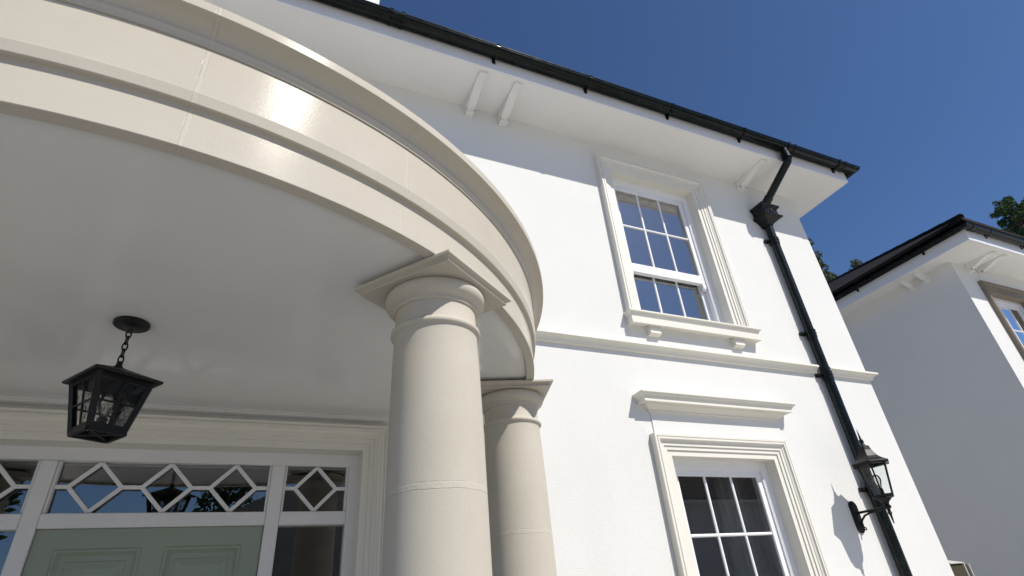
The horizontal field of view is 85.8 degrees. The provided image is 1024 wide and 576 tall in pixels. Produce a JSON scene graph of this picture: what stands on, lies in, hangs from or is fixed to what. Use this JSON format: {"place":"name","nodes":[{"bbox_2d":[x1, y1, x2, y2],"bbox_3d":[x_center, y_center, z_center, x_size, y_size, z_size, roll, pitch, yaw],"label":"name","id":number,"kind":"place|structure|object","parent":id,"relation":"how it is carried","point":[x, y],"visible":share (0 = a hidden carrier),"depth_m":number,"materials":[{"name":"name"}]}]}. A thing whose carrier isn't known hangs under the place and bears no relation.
{"place":"outdoors","nodes":[
{"label":"outdoors","id":0,"kind":"place"},
{"bbox_2d":[379,0,1023,280],"label":"sky","id":1,"kind":"structure","parent":0,"point":[926,97],"materials":[{"name":"blue"}]},
{"bbox_2d":[807,237,837,281],"bbox_3d":[16.301,5.112,25.799,4.956,18.433,4.726,9,-34,-22],"label":"pine tree","id":2,"kind":"object","parent":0,"point":[828,275],"visible":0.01,"depth_m":28.34,"materials":[{"name":"green plant"}]},
{"bbox_2d":[848,259,862,270],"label":"pine tree","id":3,"kind":"object","parent":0,"point":[855,263],"visible":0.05,"depth_m":45.64,"materials":[{"name":"green plant"}]},
{"label":"path","id":4,"kind":"structure","parent":0,"visible":0},
{"bbox_2d":[948,560,973,575],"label":"window","id":5,"kind":"structure","parent":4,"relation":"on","point":[959,568],"depth_m":4.79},
{"label":"ground","id":6,"kind":"structure","parent":0,"visible":0},
{"bbox_2d":[0,0,953,575],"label":"house","id":7,"kind":"structure","parent":6,"relation":"on","point":[688,418],"depth_m":4.34,"materials":[{"name":"white paint"}]},
{"bbox_2d":[22,526,262,575],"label":"front door","id":8,"kind":"structure","parent":7,"relation":"in","point":[180,551],"depth_m":2.61,"materials":[{"name":"green paint"}]},
{"bbox_2d":[0,0,542,424],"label":"portico","id":9,"kind":"structure","parent":7,"relation":"attached to","point":[233,210],"depth_m":1.71,"materials":[{"name":"stone"}]},
{"bbox_2d":[62,316,163,443],"bbox_3d":[-1.411,0.315,1.960,0.224,0.429,0.224,-21,-34,25],"label":"hanging lantern","id":10,"kind":"object","parent":9,"relation":"hanging from","point":[128,391],"visible":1,"depth_m":1.90,"materials":[{"name":"black metal"}]},
{"bbox_2d":[314,0,859,178],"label":"gutter","id":11,"kind":"object","parent":7,"relation":"attached to","point":[391,16],"visible":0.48,"depth_m":4.95,"materials":[{"name":"black paint"}]},
{"bbox_2d":[594,152,761,348],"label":"window","id":12,"kind":"structure","parent":7,"relation":"in","point":[664,285],"depth_m":5.40,"materials":[{"name":"white paint"}]},
{"bbox_2d":[649,432,830,575],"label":"window","id":13,"kind":"structure","parent":7,"relation":"in","point":[716,525],"depth_m":4.18,"materials":[{"name":"white paint"}]},
{"bbox_2d":[750,148,912,575],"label":"downpipe","id":14,"kind":"object","parent":7,"relation":"attached to","point":[766,215],"visible":0.96,"depth_m":5.14,"materials":[{"name":"black paint"}]},
{"bbox_2d":[848,429,894,532],"bbox_3d":[2.802,1.501,4.344,0.263,0.740,0.432,9,-34,-22],"label":"wall lantern","id":15,"kind":"object","parent":7,"relation":"attached to","point":[868,458],"depth_m":4.30,"materials":[{"name":"black metal"}]},
{"bbox_2d":[827,214,1023,575],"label":"house","id":16,"kind":"structure","parent":6,"relation":"on","point":[936,332],"depth_m":7.92,"materials":[{"name":"white paint"}]},
{"bbox_2d":[833,222,1023,301],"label":"gutter","id":17,"kind":"object","parent":16,"relation":"attached to","point":[978,229],"visible":0.5,"depth_m":8.03,"materials":[{"name":"black paint"}]},
{"bbox_2d":[977,280,1023,358],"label":"window","id":18,"kind":"structure","parent":16,"relation":"in","point":[1007,302],"depth_m":8.23,"materials":[{"name":"white paint"}]},
{"bbox_2d":[988,195,1023,236],"bbox_3d":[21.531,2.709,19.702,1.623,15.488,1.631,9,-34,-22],"label":"broadleaf tree","id":19,"kind":"object","parent":6,"relation":"on","point":[1014,218],"visible":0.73,"depth_m":23.03,"materials":[{"name":"green plant"}]},
{"label":"path","id":20,"kind":"structure","parent":0,"visible":0},
{"bbox_2d":[354,249,510,575],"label":"column","id":21,"kind":"structure","parent":20,"relation":"on","point":[436,510],"depth_m":1.65,"materials":[{"name":"stone"}]},
{"bbox_2d":[480,379,556,575],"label":"column","id":22,"kind":"structure","parent":20,"relation":"on","point":[521,540],"depth_m":2.64,"materials":[{"name":"stone"}]}
]}

